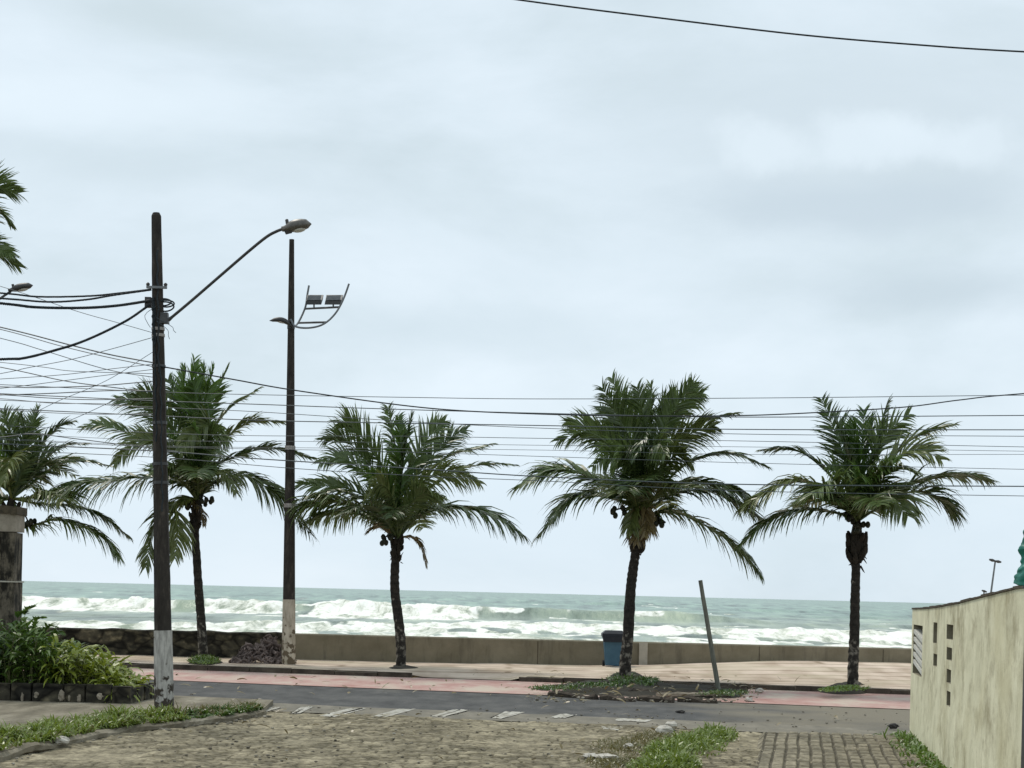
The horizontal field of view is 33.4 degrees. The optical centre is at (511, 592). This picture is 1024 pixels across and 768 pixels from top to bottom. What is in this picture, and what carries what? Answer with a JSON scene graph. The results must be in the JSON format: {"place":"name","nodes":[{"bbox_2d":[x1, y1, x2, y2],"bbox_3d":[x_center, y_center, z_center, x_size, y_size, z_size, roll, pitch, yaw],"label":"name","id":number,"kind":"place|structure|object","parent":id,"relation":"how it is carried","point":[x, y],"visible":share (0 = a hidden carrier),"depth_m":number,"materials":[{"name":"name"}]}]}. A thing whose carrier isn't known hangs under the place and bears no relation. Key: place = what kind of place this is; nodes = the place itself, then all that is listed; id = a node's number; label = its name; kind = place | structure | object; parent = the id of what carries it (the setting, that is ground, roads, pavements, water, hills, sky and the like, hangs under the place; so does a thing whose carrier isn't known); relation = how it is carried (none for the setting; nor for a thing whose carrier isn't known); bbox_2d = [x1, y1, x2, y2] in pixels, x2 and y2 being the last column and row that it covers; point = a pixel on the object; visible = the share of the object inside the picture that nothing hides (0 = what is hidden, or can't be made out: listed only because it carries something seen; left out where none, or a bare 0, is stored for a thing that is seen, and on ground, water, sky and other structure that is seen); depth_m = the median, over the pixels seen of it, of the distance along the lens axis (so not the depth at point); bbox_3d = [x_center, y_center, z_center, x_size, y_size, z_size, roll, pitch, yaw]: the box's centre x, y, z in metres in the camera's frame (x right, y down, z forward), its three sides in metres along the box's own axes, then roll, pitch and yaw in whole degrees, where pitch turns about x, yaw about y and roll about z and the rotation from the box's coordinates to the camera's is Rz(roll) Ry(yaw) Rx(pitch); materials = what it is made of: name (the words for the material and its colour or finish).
{"place":"outdoors","nodes":[
{"label":"outdoors","id":0,"kind":"place"},
{"bbox_2d":[0,695,272,752],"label":"verge pavement","id":1,"kind":"structure","parent":0,"point":[13,712],"depth_m":25.81,"materials":[{"name":"grey concrete"}]},
{"bbox_2d":[0,505,26,656],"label":"gate pillar","id":2,"kind":"structure","parent":1,"relation":"on","point":[12,523],"depth_m":29.36,"materials":[{"name":"concrete"}]},
{"bbox_2d":[0,619,31,682],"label":"shrub","id":3,"kind":"object","parent":1,"relation":"on","point":[3,675],"visible":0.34,"depth_m":27.85,"materials":[{"name":"green plant"}]},
{"bbox_2d":[0,283,32,299],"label":"street light","id":4,"kind":"object","parent":1,"relation":"on","point":[20,287],"visible":0.93,"depth_m":29.93,"materials":[{"name":"metal"}]},
{"bbox_2d":[0,617,91,683],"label":"shrub","id":5,"kind":"object","parent":1,"relation":"on","point":[37,656],"visible":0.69,"depth_m":27.37,"materials":[{"name":"green plant"}]},
{"bbox_2d":[14,604,65,639],"bbox_3d":[-7.811,0.514,28.273,0.896,0.651,0.264,1,0,0],"label":"fern","id":6,"kind":"object","parent":5,"relation":"on","point":[17,614],"visible":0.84,"depth_m":28.28,"materials":[{"name":"green plant"}]},
{"bbox_2d":[0,682,153,703],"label":"planter wall","id":7,"kind":"structure","parent":1,"relation":"on","point":[82,693],"depth_m":26.87,"materials":[{"name":"stone"}]},
{"bbox_2d":[36,633,153,702],"bbox_3d":[-6.754,1.255,27.831,1.919,1.149,2.201,1,0,0],"label":"shrub","id":8,"kind":"object","parent":7,"relation":"in","point":[89,667],"visible":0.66,"depth_m":27.37,"materials":[{"name":"green plant"}]},
{"bbox_2d":[0,702,191,750],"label":"grass","id":9,"kind":"structure","parent":1,"relation":"on","point":[49,724],"depth_m":21.94,"materials":[{"name":"green plant"}]},
{"bbox_2d":[0,698,266,749],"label":"dry grass","id":10,"kind":"structure","parent":1,"relation":"on","point":[221,710],"depth_m":23.98,"materials":[{"name":"plant"}]},
{"bbox_2d":[157,701,263,720],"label":"weeds","id":11,"kind":"object","parent":1,"relation":"on","point":[225,713],"visible":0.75,"depth_m":25.02,"materials":[{"name":"green plant"}]},
{"bbox_2d":[144,212,310,708],"bbox_3d":[-4.208,-1.859,24.937,2.679,7.482,0.402,1,0,20],"label":"utility pole","id":12,"kind":"object","parent":1,"relation":"on","point":[163,672],"visible":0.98,"depth_m":25.21,"materials":[{"name":"concrete"}]},
{"bbox_2d":[0,409,120,414],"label":"overhead wire","id":13,"kind":"object","parent":12,"relation":"attached to","point":[64,413],"visible":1,"depth_m":25.45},
{"bbox_2d":[0,304,149,360],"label":"overhead cable","id":14,"kind":"object","parent":12,"relation":"attached to","point":[84,340],"visible":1,"depth_m":25.25,"materials":[{"name":"black rubber"}]},
{"bbox_2d":[0,299,149,308],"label":"overhead cable","id":15,"kind":"object","parent":12,"relation":"attached to","point":[72,307],"visible":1,"depth_m":25.32,"materials":[{"name":"black rubber"}]},
{"bbox_2d":[0,289,150,297],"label":"overhead cable","id":16,"kind":"object","parent":12,"relation":"attached to","point":[65,296],"visible":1,"depth_m":25.40,"materials":[{"name":"black rubber"}]},
{"bbox_2d":[0,289,151,302],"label":"overhead cable","id":17,"kind":"object","parent":12,"relation":"attached to","point":[94,298],"visible":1,"depth_m":25.34,"materials":[{"name":"black rubber"}]},
{"bbox_2d":[0,286,151,332],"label":"overhead wire","id":18,"kind":"object","parent":12,"relation":"attached to","point":[81,312],"visible":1,"depth_m":25.35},
{"bbox_2d":[0,326,152,362],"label":"overhead wire","id":19,"kind":"object","parent":12,"relation":"attached to","point":[76,346],"visible":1,"depth_m":25.45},
{"bbox_2d":[0,390,152,394],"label":"overhead wire","id":20,"kind":"object","parent":12,"relation":"attached to","point":[74,392],"visible":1,"depth_m":25.39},
{"bbox_2d":[0,381,152,387],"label":"overhead wire","id":21,"kind":"object","parent":12,"relation":"attached to","point":[77,386],"visible":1,"depth_m":25.50,"materials":[{"name":"black metal"}]},
{"bbox_2d":[0,367,152,392],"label":"overhead wire","id":22,"kind":"object","parent":12,"relation":"attached to","point":[72,382],"visible":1,"depth_m":25.47,"materials":[{"name":"black metal"}]},
{"bbox_2d":[0,329,152,366],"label":"overhead wire","id":23,"kind":"object","parent":12,"relation":"attached to","point":[75,349],"visible":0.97,"depth_m":25.54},
{"bbox_2d":[0,398,152,408],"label":"overhead wire","id":24,"kind":"object","parent":12,"relation":"attached to","point":[78,403],"visible":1,"depth_m":25.53,"materials":[{"name":"black metal"}]},
{"bbox_2d":[0,338,152,377],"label":"overhead wire","id":25,"kind":"object","parent":12,"relation":"attached to","point":[75,360],"visible":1,"depth_m":25.42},
{"bbox_2d":[0,362,152,373],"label":"overhead wire","id":26,"kind":"object","parent":12,"relation":"attached to","point":[77,371],"visible":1,"depth_m":25.38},
{"bbox_2d":[0,369,152,388],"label":"overhead wire","id":27,"kind":"object","parent":12,"relation":"attached to","point":[75,379],"visible":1,"depth_m":25.43,"materials":[{"name":"black metal"}]},
{"bbox_2d":[0,337,152,373],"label":"overhead wire","id":28,"kind":"object","parent":12,"relation":"attached to","point":[78,357],"visible":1,"depth_m":25.49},
{"bbox_2d":[3,364,151,378],"bbox_3d":[-13.975,-3.370,27.411,17.895,0.433,0.136,1,0,14],"label":"overhead wire","id":29,"kind":"object","parent":12,"relation":"attached to","point":[76,373],"visible":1,"depth_m":25.55,"materials":[{"name":"black metal"}]},
{"bbox_2d":[7,395,152,399],"bbox_3d":[-13.598,-3.227,26.888,16.945,0.370,0.091,1,0,11],"label":"overhead wire","id":30,"kind":"object","parent":12,"relation":"attached to","point":[80,399],"visible":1,"depth_m":25.44,"materials":[{"name":"black metal"}]},
{"bbox_2d":[23,382,149,433],"bbox_3d":[-6.782,-2.908,27.118,0.069,0.511,4.838,1,0,-38],"label":"overhead wire","id":31,"kind":"object","parent":12,"relation":"attached to","point":[85,413],"visible":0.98,"depth_m":27.17,"materials":[{"name":"black metal"}]},
{"bbox_2d":[0,433,177,451],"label":"overhead wire","id":32,"kind":"object","parent":12,"relation":"attached to","point":[78,439],"visible":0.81,"depth_m":32.99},
{"bbox_2d":[33,352,152,413],"bbox_3d":[-6.509,-3.208,26.360,3.337,0.746,0.036,1,0,44],"label":"overhead wire","id":33,"kind":"object","parent":12,"relation":"attached to","point":[91,387],"visible":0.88,"depth_m":26.41,"materials":[{"name":"black metal"}]},
{"bbox_2d":[158,366,1023,416],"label":"overhead cable","id":34,"kind":"object","parent":12,"relation":"attached to","point":[584,415],"visible":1,"depth_m":26.71,"materials":[{"name":"black rubber"}]},
{"bbox_2d":[0,711,819,767],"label":"street","id":35,"kind":"structure","parent":0,"point":[525,747],"depth_m":21.46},
{"bbox_2d":[55,736,69,744],"bbox_3d":[-5.386,1.771,20.424,0.184,0.110,0.173,1,0,0],"label":"stone","id":36,"kind":"object","parent":35,"relation":"on","point":[63,740],"visible":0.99,"depth_m":20.36,"materials":[{"name":"grey stone"}]},
{"bbox_2d":[266,706,649,729],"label":"road markings","id":37,"kind":"object","parent":35,"relation":"on","point":[505,714],"visible":0.93,"depth_m":27.35,"materials":[{"name":"white paint"}]},
{"bbox_2d":[11,696,905,766],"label":"pebbles","id":38,"kind":"object","parent":35,"relation":"on","point":[236,720],"visible":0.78,"depth_m":24.54,"materials":[{"name":"grey stone"}]},
{"bbox_2d":[582,753,595,757],"bbox_3d":[0.947,1.962,20.518,0.189,0.063,0.193,1,0,21],"label":"stone","id":39,"kind":"object","parent":35,"relation":"on","point":[585,755],"visible":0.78,"depth_m":20.46,"materials":[{"name":"grey stone"}]},
{"bbox_2d":[594,753,618,758],"bbox_3d":[1.135,1.959,20.292,0.257,0.084,0.266,1,0,-31],"label":"stone","id":40,"kind":"object","parent":35,"relation":"on","point":[608,755],"visible":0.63,"depth_m":20.23,"materials":[{"name":"grey stone"}]},
{"bbox_2d":[577,728,681,767],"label":"dry grass","id":41,"kind":"structure","parent":35,"relation":"on","point":[641,738],"depth_m":21.74,"materials":[{"name":"brown plant"}]},
{"bbox_2d":[655,725,673,733],"bbox_3d":[2.160,1.960,24.186,0.267,0.159,0.255,1,0,0],"label":"stone","id":42,"kind":"object","parent":35,"relation":"on","point":[664,728],"visible":0.59,"depth_m":24.09,"materials":[{"name":"grey stone"}]},
{"bbox_2d":[665,721,677,729],"bbox_3d":[2.357,1.976,25.257,0.190,0.125,0.194,1,0,0],"label":"stone","id":43,"kind":"object","parent":35,"relation":"on","point":[673,725],"visible":0.62,"depth_m":25.21,"materials":[{"name":"grey stone"}]},
{"bbox_2d":[623,721,739,767],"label":"grass","id":44,"kind":"structure","parent":35,"relation":"on","point":[675,750],"depth_m":21.43,"materials":[{"name":"green plant"}]},
{"bbox_2d":[23,664,909,708],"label":"cycle path","id":45,"kind":"structure","parent":0,"point":[889,701],"depth_m":35.70,"materials":[{"name":"asphalt"}]},
{"bbox_2d":[107,663,411,677],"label":"kerb","id":46,"kind":"structure","parent":45,"relation":"on","point":[269,670],"depth_m":39.24,"materials":[{"name":"concrete"}]},
{"bbox_2d":[744,697,752,701],"bbox_3d":[4.548,2.058,32.738,0.159,0.100,0.152,1,0,-19],"label":"stone","id":47,"kind":"object","parent":45,"relation":"on","point":[750,699],"visible":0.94,"depth_m":32.69,"materials":[{"name":"grey stone"}]},
{"bbox_2d":[755,688,763,692],"bbox_3d":[5.194,2.060,35.792,0.200,0.111,0.173,1,0,0],"label":"stone","id":48,"kind":"object","parent":45,"relation":"on","point":[759,690],"visible":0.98,"depth_m":35.73,"materials":[{"name":"grey stone"}]},
{"bbox_2d":[30,680,909,729],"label":"road","id":49,"kind":"structure","parent":0,"point":[497,703],"depth_m":30.56,"materials":[{"name":"grey asphalt"}]},
{"bbox_2d":[122,669,899,762],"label":"dead leaves","id":50,"kind":"object","parent":49,"relation":"on","point":[711,752],"visible":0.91,"depth_m":31.52,"materials":[{"name":"brown plant"}]},
{"bbox_2d":[547,681,747,703],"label":"bed kerb","id":51,"kind":"structure","parent":49,"relation":"on","point":[645,698],"depth_m":32.32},
{"bbox_2d":[30,654,910,689],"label":"promenade","id":52,"kind":"structure","parent":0,"point":[891,675],"depth_m":41.27,"materials":[{"name":"beige concrete"}]},
{"bbox_2d":[0,402,133,564],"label":"palm tree","id":53,"kind":"object","parent":52,"relation":"on","point":[21,471],"visible":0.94,"depth_m":42.39,"materials":[{"name":"green plant"}]},
{"bbox_2d":[30,352,320,655],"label":"palm tree","id":54,"kind":"object","parent":52,"relation":"on","point":[197,480],"visible":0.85,"depth_m":42.01,"materials":[{"name":"green plant"}]},
{"bbox_2d":[188,660,222,664],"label":"soil mound","id":55,"kind":"object","parent":52,"relation":"on","point":[207,664],"visible":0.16,"depth_m":40.37,"materials":[{"name":"brown soil"}]},
{"bbox_2d":[185,653,221,664],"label":"weeds","id":56,"kind":"object","parent":55,"relation":"on","point":[203,659],"visible":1,"depth_m":40.40,"materials":[{"name":"green plant"}]},
{"bbox_2d":[228,634,296,664],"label":"debris pile","id":57,"kind":"object","parent":52,"relation":"on","point":[268,650],"visible":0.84,"depth_m":41.57,"materials":[{"name":"grey stone"}]},
{"bbox_2d":[270,239,349,664],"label":"floodlight pole","id":58,"kind":"object","parent":52,"relation":"on","point":[288,637],"visible":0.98,"depth_m":41.30,"materials":[{"name":"brown metal"}]},
{"bbox_2d":[389,665,417,668],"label":"soil mound","id":59,"kind":"object","parent":52,"relation":"on","point":[403,667],"visible":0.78,"depth_m":40.81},
{"bbox_2d":[282,402,532,665],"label":"palm tree","id":60,"kind":"object","parent":52,"relation":"on","point":[392,511],"visible":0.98,"depth_m":41.45,"materials":[{"name":"green plant"}]},
{"bbox_2d":[295,633,910,664],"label":"sea wall","id":61,"kind":"structure","parent":52,"relation":"on","point":[347,647],"depth_m":44.75,"materials":[{"name":"concrete"}]},
{"bbox_2d":[601,630,622,665],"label":"wheelie bin","id":62,"kind":"object","parent":52,"relation":"on","point":[612,641],"visible":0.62,"depth_m":43.75,"materials":[{"name":"blue plastic"}]},
{"bbox_2d":[821,682,865,694],"bbox_3d":[7.626,2.101,38.245,0.986,0.172,4.784,1,0,18],"label":"soil mound","id":63,"kind":"object","parent":52,"relation":"on","point":[858,691],"visible":0.43,"depth_m":36.41,"materials":[{"name":"green plant"}]},
{"bbox_2d":[817,684,869,691],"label":"weeds","id":64,"kind":"object","parent":63,"relation":"on","point":[839,687],"visible":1,"depth_m":35.12,"materials":[{"name":"green plant"}]},
{"bbox_2d":[731,391,999,685],"bbox_3d":[7.774,-1.136,37.295,5.998,6.628,3.843,1,0,0],"label":"palm tree","id":65,"kind":"object","parent":63,"relation":"on","point":[855,507],"visible":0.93,"depth_m":37.17,"materials":[{"name":"green plant"}]},
{"bbox_2d":[33,660,909,709],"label":"ground","id":66,"kind":"structure","parent":0,"point":[507,680],"depth_m":39.97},
{"bbox_2d":[0,162,27,273],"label":"palm tree","id":67,"kind":"object","parent":66,"relation":"on","point":[8,185],"visible":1,"depth_m":32.86,"materials":[{"name":"green plant"}]},
{"bbox_2d":[0,709,266,761],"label":"verge kerb","id":68,"kind":"structure","parent":66,"relation":"on","point":[28,748],"depth_m":22.22,"materials":[{"name":"grey concrete"}]},
{"bbox_2d":[21,627,281,657],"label":"stone wall","id":69,"kind":"structure","parent":66,"relation":"on","point":[123,641],"depth_m":44.24,"materials":[{"name":"grey stone"}]},
{"bbox_2d":[535,680,745,702],"bbox_3d":[3.374,2.013,37.543,4.762,0.221,9.539,1,0,17],"label":"soil bed","id":70,"kind":"object","parent":66,"relation":"on","point":[623,691],"visible":0.43,"depth_m":34.88,"materials":[{"name":"brown soil"}]},
{"bbox_2d":[609,671,642,679],"bbox_3d":[2.811,1.966,39.869,1.070,0.227,5.601,1,0,8],"label":"soil mound","id":71,"kind":"object","parent":70,"relation":"on","point":[637,674],"visible":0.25,"depth_m":38.95,"materials":[{"name":"brown soil"}]},
{"bbox_2d":[506,367,771,675],"bbox_3d":[3.121,-1.518,38.470,5.531,7.143,4.732,1,0,-35],"label":"palm tree","id":72,"kind":"object","parent":70,"relation":"on","point":[640,522],"visible":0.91,"depth_m":38.12,"materials":[{"name":"green plant"}]},
{"bbox_2d":[524,672,755,695],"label":"weeds","id":73,"kind":"object","parent":70,"relation":"on","point":[644,680],"visible":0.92,"depth_m":35.05,"materials":[{"name":"green plant"}]},
{"bbox_2d":[656,692,714,696],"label":"broken kerb","id":74,"kind":"structure","parent":70,"relation":"on","point":[675,694],"depth_m":33.32,"materials":[{"name":"concrete"}]},
{"bbox_2d":[698,580,720,688],"bbox_3d":[4.086,0.878,35.299,0.522,2.258,0.105,1,0,0],"label":"leaning post","id":75,"kind":"object","parent":70,"relation":"on","point":[711,646],"visible":0.99,"depth_m":35.26,"materials":[{"name":"grey wood"}]},
{"bbox_2d":[519,677,909,694],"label":"kerb","id":76,"kind":"structure","parent":66,"relation":"on","point":[767,687],"depth_m":37.21,"materials":[{"name":"concrete"}]},
{"bbox_2d":[909,585,1023,767],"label":"boundary wall","id":77,"kind":"structure","parent":66,"relation":"on","point":[966,688],"depth_m":17.85,"materials":[{"name":"beige paint"}]},
{"bbox_2d":[1021,585,1023,767],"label":"gate post","id":78,"kind":"object","parent":66,"relation":"on","point":[1022,752],"visible":1,"depth_m":13.62,"materials":[{"name":"metal"}]},
{"bbox_2d":[1013,530,1023,585],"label":"tarp bundle","id":79,"kind":"object","parent":78,"relation":"on","point":[1019,578],"visible":1,"depth_m":13.59,"materials":[{"name":"teal plastic"}]},
{"bbox_2d":[22,581,946,647],"bbox_3d":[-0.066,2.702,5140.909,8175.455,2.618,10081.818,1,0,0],"label":"sea","id":80,"kind":"structure","parent":0,"point":[484,614],"depth_m":219.69,"materials":[{"name":"liquid"}]},
{"bbox_2d":[3,433,991,450],"bbox_3d":[0.019,-2.757,30.550,47.010,0.540,0.008,1,0,0],"label":"overhead wire","id":81,"kind":"object","parent":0,"point":[503,444],"visible":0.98,"depth_m":30.55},
{"bbox_2d":[0,450,1015,495],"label":"overhead wire","id":82,"kind":"object","parent":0,"point":[515,479],"visible":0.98,"depth_m":30.59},
{"bbox_2d":[0,425,1017,446],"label":"overhead wire","id":83,"kind":"object","parent":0,"point":[540,438],"visible":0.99,"depth_m":30.54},
{"bbox_2d":[0,443,1023,486],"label":"overhead wire","id":84,"kind":"object","parent":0,"point":[518,475],"visible":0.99,"depth_m":30.57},
{"bbox_2d":[0,408,1023,429],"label":"overhead wire","id":85,"kind":"object","parent":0,"point":[522,425],"visible":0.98,"depth_m":30.51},
{"bbox_2d":[0,393,1023,417],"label":"overhead wire","id":86,"kind":"object","parent":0,"point":[514,412],"visible":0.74,"depth_m":30.50,"materials":[{"name":"black metal"}]},
{"bbox_2d":[0,384,1023,398],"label":"overhead wire","id":87,"kind":"object","parent":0,"point":[521,398],"visible":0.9,"depth_m":30.50,"materials":[{"name":"black metal"}]},
{"bbox_2d":[0,438,1023,454],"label":"overhead wire","id":88,"kind":"object","parent":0,"point":[600,451],"visible":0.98,"depth_m":30.56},
{"bbox_2d":[0,439,1023,469],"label":"overhead wire","id":89,"kind":"object","parent":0,"point":[511,455],"visible":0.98,"depth_m":30.57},
{"bbox_2d":[0,0,1023,602],"label":"sky","id":90,"kind":"structure","parent":0,"point":[528,201],"materials":[{"name":"white"}]},
{"bbox_2d":[3,400,1023,436],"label":"overhead wire","id":91,"kind":"object","parent":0,"point":[527,427],"visible":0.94,"depth_m":30.53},
{"bbox_2d":[270,703,908,735],"bbox_3d":[27.096,2.659,24.078,65.774,0.038,5.465,1,0,5],"label":"road shoulder","id":92,"kind":"object","parent":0,"point":[751,727],"visible":0.71,"depth_m":26.78},
{"bbox_2d":[887,723,898,728],"bbox_3d":[5.888,2.066,26.336,0.161,0.087,0.172,1,0,-38],"label":"stone","id":93,"kind":"object","parent":92,"relation":"on","point":[893,725],"visible":0.97,"depth_m":26.29,"materials":[{"name":"black stone"}]},
{"bbox_2d":[517,0,1023,52],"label":"overhead cable","id":94,"kind":"object","parent":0,"point":[769,30],"visible":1,"depth_m":19.99,"materials":[{"name":"black rubber"}]},
{"bbox_2d":[754,732,942,767],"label":"paver sidewalk","id":95,"kind":"structure","parent":0,"point":[815,750],"depth_m":21.81,"materials":[{"name":"grey stone"}]},
{"bbox_2d":[873,726,950,767],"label":"weeds","id":96,"kind":"object","parent":95,"relation":"on","point":[918,748],"visible":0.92,"depth_m":21.86,"materials":[{"name":"green plant"}]},
{"bbox_3d":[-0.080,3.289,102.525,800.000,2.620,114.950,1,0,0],"label":"beach","id":97,"kind":"structure","parent":0,"visible":0},
{"bbox_2d":[989,559,1000,591],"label":"street lamp","id":98,"kind":"object","parent":97,"relation":"on","point":[995,561],"visible":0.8,"depth_m":59.97,"materials":[{"name":"grey metal"}]}
]}

